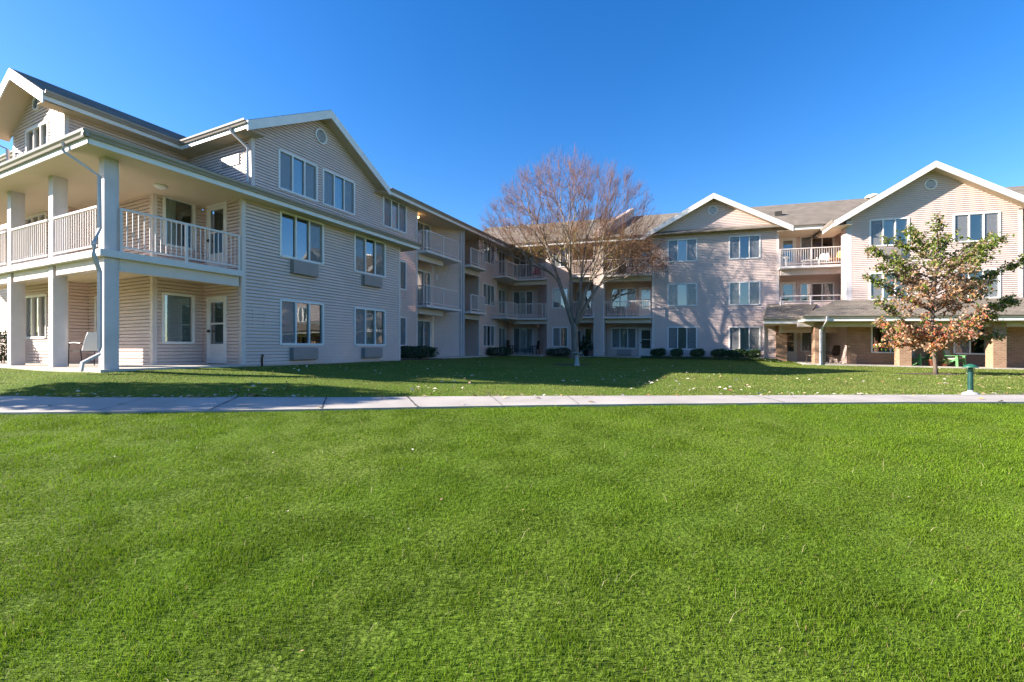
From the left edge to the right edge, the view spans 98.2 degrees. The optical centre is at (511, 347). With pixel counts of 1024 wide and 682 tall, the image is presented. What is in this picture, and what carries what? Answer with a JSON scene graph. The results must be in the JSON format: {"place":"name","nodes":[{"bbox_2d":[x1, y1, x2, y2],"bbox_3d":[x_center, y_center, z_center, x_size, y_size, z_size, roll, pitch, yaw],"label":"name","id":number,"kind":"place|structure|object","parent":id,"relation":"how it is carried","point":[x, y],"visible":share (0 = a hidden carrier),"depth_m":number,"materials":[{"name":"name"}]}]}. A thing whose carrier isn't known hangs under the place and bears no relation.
{"place":"outdoors","nodes":[
{"label":"outdoors","id":0,"kind":"place"},
{"bbox_2d":[506,340,516,353],"bbox_3d":[-0.051,-0.054,33.995,0.632,1.083,0.577,0,0,29],"label":"patio chair","id":1,"kind":"object","parent":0,"point":[508,343],"visible":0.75,"depth_m":34.05,"materials":[{"name":"black metal"}]},
{"bbox_2d":[0,355,1023,681],"bbox_3d":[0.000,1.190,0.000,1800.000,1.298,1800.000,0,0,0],"label":"ground","id":2,"kind":"structure","parent":0,"point":[454,639],"depth_m":3.12,"materials":[{"name":"green plant"}]},
{"bbox_2d":[0,330,6,362],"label":"shrub","id":3,"kind":"object","parent":2,"relation":"on","point":[2,346],"visible":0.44,"depth_m":14.81,"materials":[{"name":"green plant"}]},
{"bbox_2d":[0,362,245,372],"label":"porch floor","id":4,"kind":"structure","parent":2,"relation":"on","point":[89,367],"depth_m":11.88,"materials":[{"name":"concrete"}]},
{"bbox_2d":[68,332,97,365],"bbox_3d":[-11.555,0.041,12.139,0.691,0.922,0.609,0,0,18],"label":"patio chair","id":5,"kind":"object","parent":4,"relation":"on","point":[90,342],"visible":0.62,"depth_m":11.93,"materials":[{"name":"grey metal"}]},
{"bbox_2d":[401,358,450,359],"bbox_3d":[-4.745,0.579,22.675,1.550,0.058,5.400,0,0,25],"label":"soil bed","id":6,"kind":"object","parent":2,"relation":"on","point":[426,359],"visible":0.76,"depth_m":22.64,"materials":[{"name":"brown soil"}]},
{"bbox_2d":[401,345,439,358],"bbox_3d":[-4.882,0.260,22.799,1.139,0.800,3.175,0,0,28],"label":"hedge","id":7,"kind":"object","parent":6,"relation":"on","point":[417,351],"visible":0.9,"depth_m":22.37,"materials":[{"name":"green plant"}]},
{"bbox_2d":[418,356,471,358],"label":"patio floor","id":8,"kind":"structure","parent":2,"relation":"on","point":[449,357],"depth_m":26.55,"materials":[{"name":"concrete"}]},
{"bbox_2d":[486,346,513,356],"bbox_3d":[-0.926,0.270,30.703,2.174,0.782,0.911,0,0,19],"label":"hedge","id":9,"kind":"object","parent":2,"relation":"on","point":[497,349],"visible":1,"depth_m":30.52,"materials":[{"name":"green plant"}]},
{"bbox_2d":[5,416,1012,681],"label":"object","id":10,"kind":"object","parent":2,"relation":"on","point":[547,542],"visible":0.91,"depth_m":2.83,"materials":[{"name":"green plant"}]},
{"bbox_2d":[0,68,1023,371],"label":"apartment building","id":11,"kind":"structure","parent":2,"relation":"on","point":[284,240],"depth_m":17.93,"materials":[{"name":"plastic"}]},
{"bbox_2d":[25,211,47,258],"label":"window","id":12,"kind":"structure","parent":11,"relation":"in","point":[37,217],"depth_m":14.99,"materials":[{"name":"white glass"}]},
{"bbox_2d":[25,120,49,151],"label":"window","id":13,"kind":"structure","parent":11,"relation":"in","point":[36,136],"depth_m":14.84,"materials":[{"name":"white paint"}]},
{"bbox_2d":[25,294,88,338],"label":"window","id":14,"kind":"structure","parent":11,"relation":"in","point":[36,306],"depth_m":14.88,"materials":[{"name":"glass"}]},
{"bbox_2d":[94,205,119,248],"bbox_3d":[-12.661,-3.740,13.907,1.450,1.480,0.124,0,0,25],"label":"window","id":15,"kind":"structure","parent":11,"relation":"in","point":[119,205],"depth_m":14.17,"materials":[{"name":"white paint"}]},
{"bbox_2d":[94,296,120,341],"bbox_3d":[-12.661,-0.900,13.907,1.450,1.520,0.124,0,0,25],"label":"window","id":16,"kind":"structure","parent":11,"relation":"in","point":[95,297],"depth_m":14.16,"materials":[{"name":"white paint"}]},
{"bbox_2d":[161,292,194,343],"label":"window","id":17,"kind":"structure","parent":11,"relation":"in","point":[178,310],"depth_m":13.53,"materials":[{"name":"glass"}]},
{"bbox_2d":[162,196,195,250],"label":"window","id":18,"kind":"structure","parent":11,"relation":"in","point":[173,209],"depth_m":13.75,"materials":[{"name":"glass"}]},
{"bbox_2d":[206,296,227,363],"bbox_3d":[-9.102,-0.555,13.760,1.000,2.070,0.245,0,0,25],"label":"door","id":19,"kind":"structure","parent":11,"relation":"in","point":[216,352],"depth_m":13.85,"materials":[{"name":"white paint"}]},
{"bbox_2d":[206,201,227,267],"bbox_3d":[-9.102,-3.375,13.760,1.000,2.150,0.245,0,0,25],"label":"door","id":20,"kind":"structure","parent":11,"relation":"in","point":[220,209],"depth_m":13.86,"materials":[{"name":"white paint"}]},
{"bbox_2d":[277,148,317,201],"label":"window","id":21,"kind":"structure","parent":11,"relation":"in","point":[298,176],"depth_m":17.24,"materials":[{"name":"glass"}]},
{"bbox_2d":[279,210,323,264],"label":"window","id":22,"kind":"structure","parent":11,"relation":"in","point":[306,244],"depth_m":16.00,"materials":[{"name":"clear glass"}]},
{"bbox_2d":[279,299,323,345],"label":"window","id":23,"kind":"structure","parent":11,"relation":"in","point":[301,322],"depth_m":15.67,"materials":[{"name":"clear glass"}]},
{"bbox_2d":[322,168,354,215],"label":"window","id":24,"kind":"structure","parent":11,"relation":"in","point":[338,192],"depth_m":19.10,"materials":[{"name":"glass"}]},
{"bbox_2d":[353,233,385,277],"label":"window","id":25,"kind":"structure","parent":11,"relation":"in","point":[371,259],"depth_m":18.91,"materials":[{"name":"clear glass"}]},
{"bbox_2d":[353,307,385,345],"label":"window","id":26,"kind":"structure","parent":11,"relation":"in","point":[369,326],"depth_m":18.21,"materials":[{"name":"clear glass"}]},
{"bbox_2d":[382,196,406,233],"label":"window","id":27,"kind":"structure","parent":11,"relation":"in","point":[395,218],"depth_m":22.48,"materials":[{"name":"glass"}]},
{"bbox_2d":[401,316,406,345],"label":"window","id":28,"kind":"structure","parent":11,"relation":"in","point":[403,319],"depth_m":22.98,"materials":[{"name":"white paint"}]},
{"bbox_2d":[401,260,406,290],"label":"window","id":29,"kind":"structure","parent":11,"relation":"in","point":[403,263],"depth_m":22.98,"materials":[{"name":"glass"}]},
{"bbox_2d":[418,319,430,353],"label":"window","id":30,"kind":"structure","parent":11,"relation":"in","point":[424,326],"depth_m":26.63,"materials":[{"name":"clear glass"}]},
{"bbox_2d":[418,269,430,304],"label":"sliding door","id":31,"kind":"structure","parent":11,"relation":"in","point":[424,277],"depth_m":26.13,"materials":[{"name":"white paint"}]},
{"bbox_2d":[418,221,430,250],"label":"window","id":32,"kind":"structure","parent":11,"relation":"in","point":[422,226],"depth_m":26.54,"materials":[{"name":"glass"}]},
{"bbox_2d":[482,324,494,346],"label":"window","id":33,"kind":"structure","parent":11,"relation":"in","point":[488,340],"depth_m":31.86,"materials":[{"name":"clear glass"}]},
{"bbox_2d":[482,283,494,306],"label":"window","id":34,"kind":"structure","parent":11,"relation":"in","point":[488,291],"depth_m":31.33,"materials":[{"name":"glass"}]},
{"bbox_2d":[482,240,494,265],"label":"window","id":35,"kind":"structure","parent":11,"relation":"in","point":[489,256],"depth_m":31.32,"materials":[{"name":"clear glass"}]},
{"bbox_2d":[498,327,505,351],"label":"window","id":36,"kind":"structure","parent":11,"relation":"in","point":[501,331],"depth_m":34.27,"materials":[{"name":"clear glass"}]},
{"bbox_2d":[498,289,505,313],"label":"window","id":37,"kind":"structure","parent":11,"relation":"in","point":[501,293],"depth_m":34.53,"materials":[{"name":"grey glass"}]},
{"bbox_2d":[498,250,505,275],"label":"window","id":38,"kind":"structure","parent":11,"relation":"in","point":[500,256],"depth_m":34.53,"materials":[{"name":"glass"}]},
{"bbox_2d":[513,328,532,353],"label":"window","id":39,"kind":"structure","parent":11,"relation":"in","point":[522,337],"depth_m":34.66,"materials":[{"name":"clear glass"}]},
{"bbox_2d":[513,291,532,314],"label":"sliding door","id":40,"kind":"structure","parent":11,"relation":"in","point":[519,297],"depth_m":34.77,"materials":[{"name":"white paint"}]},
{"bbox_2d":[513,253,532,277],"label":"window","id":41,"kind":"structure","parent":11,"relation":"in","point":[527,268],"depth_m":35.71,"materials":[{"name":"glass"}]},
{"bbox_2d":[531,268,538,277],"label":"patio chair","id":42,"kind":"object","parent":11,"relation":"on","point":[536,271],"visible":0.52,"depth_m":33.22,"materials":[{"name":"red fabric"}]},
{"bbox_2d":[552,327,567,346],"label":"window","id":43,"kind":"structure","parent":11,"relation":"in","point":[559,334],"depth_m":33.11,"materials":[{"name":"glass"}]},
{"bbox_2d":[552,288,567,307],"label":"window","id":44,"kind":"structure","parent":11,"relation":"in","point":[557,301],"depth_m":33.19,"materials":[{"name":"glass"}]},
{"bbox_2d":[552,247,567,267],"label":"window","id":45,"kind":"structure","parent":11,"relation":"in","point":[557,265],"depth_m":33.21,"materials":[{"name":"clear glass"}]},
{"bbox_2d":[576,291,581,308],"bbox_3d":[5.196,-3.210,33.752,0.620,2.249,1.354,0,0,19],"label":"window","id":46,"kind":"structure","parent":11,"relation":"in","point":[577,292],"depth_m":33.18,"materials":[{"name":"glass"}]},
{"bbox_2d":[578,330,581,354],"bbox_3d":[5.196,-0.385,33.752,0.620,2.099,1.354,0,0,19],"label":"window","id":47,"kind":"structure","parent":11,"relation":"in","point":[579,331],"depth_m":34.42,"materials":[{"name":"clear glass"}]},
{"bbox_2d":[584,328,591,344],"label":"window","id":48,"kind":"structure","parent":11,"relation":"in","point":[587,331],"depth_m":34.17,"materials":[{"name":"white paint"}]},
{"bbox_2d":[584,289,591,309],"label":"window","id":49,"kind":"structure","parent":11,"relation":"in","point":[589,291],"depth_m":34.17,"materials":[{"name":"glass"}]},
{"bbox_2d":[605,304,617,316],"bbox_3d":[6.995,-2.626,31.294,0.549,0.952,0.700,0,0,-45],"label":"patio chair","id":50,"kind":"object","parent":11,"relation":"on","point":[609,310],"visible":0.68,"depth_m":31.39,"materials":[{"name":"grey"}]},
{"bbox_2d":[611,328,636,348],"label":"window","id":51,"kind":"structure","parent":11,"relation":"in","point":[621,338],"depth_m":32.36,"materials":[{"name":"clear glass"}]},
{"bbox_2d":[611,288,636,308],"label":"window","id":52,"kind":"structure","parent":11,"relation":"in","point":[617,294],"depth_m":33.35,"materials":[{"name":"blue glass"}]},
{"bbox_2d":[611,247,636,268],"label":"window","id":53,"kind":"structure","parent":11,"relation":"in","point":[627,247],"depth_m":33.20,"materials":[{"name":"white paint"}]},
{"bbox_2d":[627,302,634,310],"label":"patio chair","id":54,"kind":"object","parent":11,"relation":"on","point":[631,307],"visible":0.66,"depth_m":30.26,"materials":[{"name":"grey fabric"}]},
{"bbox_2d":[639,328,651,356],"bbox_3d":[9.554,-0.398,31.662,0.960,2.094,0.245,0,0,19],"label":"door","id":55,"kind":"structure","parent":11,"relation":"in","point":[645,334],"depth_m":31.72,"materials":[{"name":"white paint"}]},
{"bbox_2d":[639,287,651,315],"bbox_3d":[9.554,-3.248,31.662,0.960,2.134,0.245,0,0,19],"label":"door","id":56,"kind":"structure","parent":11,"relation":"in","point":[645,293],"depth_m":31.72,"materials":[{"name":"white paint"}]},
{"bbox_2d":[639,247,651,273],"bbox_3d":[9.554,-6.138,31.662,0.960,2.114,0.245,0,0,19],"label":"door","id":57,"kind":"structure","parent":11,"relation":"in","point":[644,252],"depth_m":31.72,"materials":[{"name":"white paint"}]},
{"bbox_2d":[667,327,696,349],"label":"window","id":58,"kind":"structure","parent":11,"relation":"in","point":[684,338],"depth_m":29.43,"materials":[{"name":"clear glass"}]},
{"bbox_2d":[667,283,696,305],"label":"window","id":59,"kind":"structure","parent":11,"relation":"in","point":[678,294],"depth_m":30.29,"materials":[{"name":"blue glass"}]},
{"bbox_2d":[667,238,696,261],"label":"window","id":60,"kind":"structure","parent":11,"relation":"in","point":[684,250],"depth_m":29.59,"materials":[{"name":"clear glass"}]},
{"bbox_2d":[729,327,760,350],"bbox_3d":[14.752,-0.588,28.182,1.810,1.545,0.206,0,0,19],"label":"window","id":61,"kind":"structure","parent":11,"relation":"in","point":[747,338],"depth_m":28.21,"materials":[{"name":"clear glass"}]},
{"bbox_2d":[729,281,760,304],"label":"window","id":62,"kind":"structure","parent":11,"relation":"in","point":[743,292],"depth_m":28.37,"materials":[{"name":"blue glass"}]},
{"bbox_2d":[729,234,760,259],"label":"window","id":63,"kind":"structure","parent":11,"relation":"in","point":[743,246],"depth_m":29.19,"materials":[{"name":"clear glass"}]},
{"bbox_2d":[780,282,795,301],"bbox_3d":[17.869,-3.156,28.751,0.900,2.213,0.245,0,0,19],"label":"door","id":64,"kind":"structure","parent":11,"relation":"in","point":[786,288],"depth_m":28.81,"materials":[{"name":"white paint"}]},
{"bbox_2d":[780,237,795,265],"bbox_3d":[17.869,-6.036,28.751,0.900,2.174,0.245,0,0,19],"label":"door","id":65,"kind":"structure","parent":11,"relation":"in","point":[785,243],"depth_m":28.79,"materials":[{"name":"white paint"}]},
{"bbox_2d":[787,333,796,360],"bbox_3d":[17.954,-0.215,28.750,0.860,2.133,0.193,0,0,19],"label":"door","id":66,"kind":"structure","parent":11,"relation":"in","point":[791,337],"depth_m":28.69,"materials":[{"name":"white paint"}]},
{"bbox_2d":[800,333,811,351],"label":"window","id":67,"kind":"structure","parent":11,"relation":"in","point":[806,338],"depth_m":29.48,"materials":[{"name":"glass"}]},
{"bbox_2d":[801,259,820,265],"bbox_3d":[18.268,-5.127,27.138,0.900,0.452,0.450,0,0,19],"label":"side table","id":68,"kind":"object","parent":11,"relation":"on","point":[810,261],"visible":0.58,"depth_m":27.02,"materials":[{"name":"white paint"}]},
{"bbox_2d":[800,282,833,301],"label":"window","id":69,"kind":"structure","parent":11,"relation":"in","point":[821,288],"depth_m":29.24,"materials":[{"name":"glass"}]},
{"bbox_2d":[800,236,833,260],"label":"window","id":70,"kind":"structure","parent":11,"relation":"in","point":[815,242],"depth_m":29.28,"materials":[{"name":"clear glass"}]},
{"bbox_2d":[816,252,828,264],"bbox_3d":[18.968,-5.367,27.067,0.700,0.952,0.549,0,0,-41],"label":"patio chair","id":71,"kind":"object","parent":11,"relation":"on","point":[821,257],"visible":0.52,"depth_m":27.16,"materials":[{"name":"white plastic"}]},
{"bbox_2d":[829,251,841,263],"bbox_3d":[19.419,-5.358,26.471,0.700,0.952,0.549,0,0,-18],"label":"patio chair","id":72,"kind":"object","parent":11,"relation":"on","point":[840,255],"visible":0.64,"depth_m":26.58,"materials":[{"name":"yellow plastic"}]},
{"bbox_2d":[871,327,893,352],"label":"window","id":73,"kind":"structure","parent":11,"relation":"in","point":[876,335],"depth_m":24.31,"materials":[{"name":"clear glass"}]},
{"bbox_2d":[869,217,909,246],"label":"window","id":74,"kind":"structure","parent":11,"relation":"in","point":[887,227],"depth_m":24.19,"materials":[{"name":"glass"}]},
{"bbox_2d":[869,272,909,299],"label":"window","id":75,"kind":"structure","parent":11,"relation":"in","point":[873,292],"depth_m":24.34,"materials":[{"name":"glass"}]},
{"bbox_2d":[953,329,984,354],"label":"window","id":76,"kind":"structure","parent":11,"relation":"in","point":[979,348],"depth_m":23.44,"materials":[{"name":"clear glass"}]},
{"bbox_2d":[953,211,1000,242],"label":"window","id":77,"kind":"structure","parent":11,"relation":"in","point":[974,226],"depth_m":23.05,"materials":[{"name":"glass"}]},
{"bbox_2d":[953,269,1000,297],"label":"window","id":78,"kind":"structure","parent":11,"relation":"in","point":[995,286],"depth_m":22.76,"materials":[{"name":"white paint"}]},
{"bbox_2d":[0,355,1023,396],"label":"grass","id":79,"kind":"structure","parent":2,"relation":"on","point":[1005,377],"depth_m":11.51,"materials":[{"name":"green plant"}]},
{"bbox_2d":[0,356,1023,651],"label":"fallen leaves","id":80,"kind":"object","parent":2,"relation":"on","point":[496,394],"visible":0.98,"depth_m":8.61,"materials":[{"name":"brown plant"}]},
{"bbox_2d":[500,354,546,355],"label":"patio floor","id":81,"kind":"structure","parent":2,"relation":"on","point":[525,355],"depth_m":32.16,"materials":[{"name":"concrete"}]},
{"bbox_2d":[529,341,539,354],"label":"patio chair","id":82,"kind":"object","parent":81,"relation":"on","point":[538,344],"visible":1,"depth_m":33.12,"materials":[{"name":"black metal"}]},
{"bbox_2d":[468,141,672,358],"bbox_3d":[3.805,-5.893,26.259,13.422,13.553,8.910,0,0,0],"label":"bare tree","id":83,"kind":"object","parent":2,"relation":"on","point":[575,322],"visible":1,"depth_m":27.44,"materials":[{"name":"brown plant"}]},
{"bbox_2d":[572,353,581,365],"bbox_3d":[2.980,0.532,20.390,0.540,0.619,0.540,0,0,0],"label":"bird bath","id":84,"kind":"object","parent":2,"relation":"on","point":[576,359],"visible":0.98,"depth_m":20.31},
{"bbox_2d":[603,356,640,357],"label":"patio floor","id":85,"kind":"structure","parent":2,"relation":"on","point":[623,356],"depth_m":30.77,"materials":[{"name":"concrete"}]},
{"bbox_2d":[649,348,665,355],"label":"shrub","id":86,"kind":"object","parent":2,"relation":"on","point":[653,352],"visible":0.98,"depth_m":28.98,"materials":[{"name":"green plant"}]},
{"bbox_2d":[670,348,683,356],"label":"shrub","id":87,"kind":"object","parent":2,"relation":"on","point":[678,351],"visible":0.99,"depth_m":28.62,"materials":[{"name":"green plant"}]},
{"bbox_2d":[689,348,705,356],"bbox_3d":[11.863,0.391,28.398,1.000,0.764,0.794,0,0,15],"label":"shrub","id":88,"kind":"object","parent":2,"relation":"on","point":[697,352],"visible":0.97,"depth_m":28.19,"materials":[{"name":"green plant"}]},
{"bbox_2d":[641,355,778,361],"bbox_3d":[12.099,0.676,27.641,7.846,0.399,1.139,0,0,19],"label":"ground cover","id":89,"kind":"object","parent":2,"relation":"on","point":[722,358],"visible":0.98,"depth_m":27.32,"materials":[{"name":"green plant"}]},
{"bbox_2d":[709,348,727,357],"bbox_3d":[13.032,0.405,27.972,1.067,0.761,0.796,0,0,20],"label":"shrub","id":90,"kind":"object","parent":2,"relation":"on","point":[716,352],"visible":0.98,"depth_m":27.79,"materials":[{"name":"green plant"}]},
{"bbox_2d":[726,348,748,359],"bbox_3d":[13.995,0.412,27.632,1.320,0.770,0.834,0,0,20],"label":"shrub","id":91,"kind":"object","parent":2,"relation":"on","point":[740,352],"visible":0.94,"depth_m":27.46,"materials":[{"name":"green plant"}]},
{"bbox_2d":[745,349,760,357],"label":"shrub","id":92,"kind":"object","parent":2,"relation":"on","point":[752,354],"visible":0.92,"depth_m":27.16,"materials":[{"name":"green plant"}]},
{"bbox_2d":[796,361,1023,369],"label":"patio floor","id":93,"kind":"structure","parent":2,"relation":"on","point":[842,364],"depth_m":22.98,"materials":[{"name":"concrete"}]},
{"bbox_2d":[826,345,840,362],"bbox_3d":[18.619,0.369,25.792,0.721,1.022,0.589,0,0,-12],"label":"rocking chair","id":94,"kind":"object","parent":93,"relation":"on","point":[835,350],"visible":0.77,"depth_m":25.79,"materials":[{"name":"brown wood"}]},
{"bbox_2d":[912,349,928,365],"bbox_3d":[21.076,0.468,23.112,0.760,0.920,0.750,0,0,-19],"label":"adirondack chair","id":95,"kind":"object","parent":93,"relation":"on","point":[915,358],"visible":0.7,"depth_m":22.89,"materials":[{"name":"green plastic"}]},
{"bbox_2d":[925,353,937,365],"bbox_3d":[21.487,0.477,22.692,0.547,0.915,0.549,0,0,0],"label":"flower pot","id":96,"kind":"object","parent":93,"relation":"on","point":[930,361],"visible":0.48,"depth_m":22.66,"materials":[{"name":"ceramic"}]},
{"bbox_2d":[939,358,949,365],"bbox_3d":[21.979,0.724,22.572,0.473,0.437,0.513,0,0,0],"label":"flower pot","id":97,"kind":"object","parent":93,"relation":"on","point":[944,362],"visible":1,"depth_m":22.50,"materials":[{"name":"ceramic"}]},
{"bbox_2d":[942,349,966,366],"bbox_3d":[22.495,0.460,22.627,0.760,0.980,0.750,0,0,-19],"label":"adirondack chair","id":98,"kind":"object","parent":93,"relation":"on","point":[948,355],"visible":0.83,"depth_m":22.48,"materials":[{"name":"green plastic"}]},
{"bbox_2d":[894,373,958,374],"bbox_3d":[15.800,0.977,16.750,2.515,0.038,0.893,0,0,0],"label":"soil patch","id":99,"kind":"object","parent":2,"relation":"on","point":[928,373],"visible":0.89,"depth_m":16.66,"materials":[{"name":"brown soil"}]},
{"bbox_2d":[861,212,1023,373],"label":"young tree","id":100,"kind":"object","parent":2,"relation":"on","point":[971,324],"visible":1,"depth_m":16.50,"materials":[{"name":"green plant"}]},
{"bbox_2d":[962,364,979,394],"bbox_3d":[9.020,0.638,8.730,0.270,0.646,0.270,0,0,0],"label":"bollard lamp","id":101,"kind":"object","parent":2,"relation":"on","point":[970,376],"visible":0.98,"depth_m":8.69,"materials":[{"name":"metal"}]},
{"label":"soil bed","id":102,"kind":"structure","parent":2,"relation":"on","visible":0},
{"bbox_2d":[545,347,570,355],"bbox_3d":[3.286,0.328,31.326,1.978,0.724,0.846,0,0,18],"label":"hedge","id":103,"kind":"object","parent":102,"relation":"on","point":[550,352],"visible":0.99,"depth_m":31.15,"materials":[{"name":"green plant"}]},
{"bbox_2d":[0,394,1023,414],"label":"path","id":104,"kind":"structure","parent":0,"point":[18,405],"depth_m":7.48,"materials":[{"name":"concrete"}]},
{"bbox_2d":[0,0,1023,230],"label":"sky","id":105,"kind":"structure","parent":0,"point":[749,103],"materials":[{"name":"blue"}]},
{"bbox_2d":[579,335,593,355],"bbox_3d":[5.198,-0.178,31.261,1.104,1.499,1.088,0,0,0],"label":"potted plant","id":106,"kind":"object","parent":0,"point":[586,347],"visible":0.99,"depth_m":31.07,"materials":[{"name":"green plant"}]}
]}

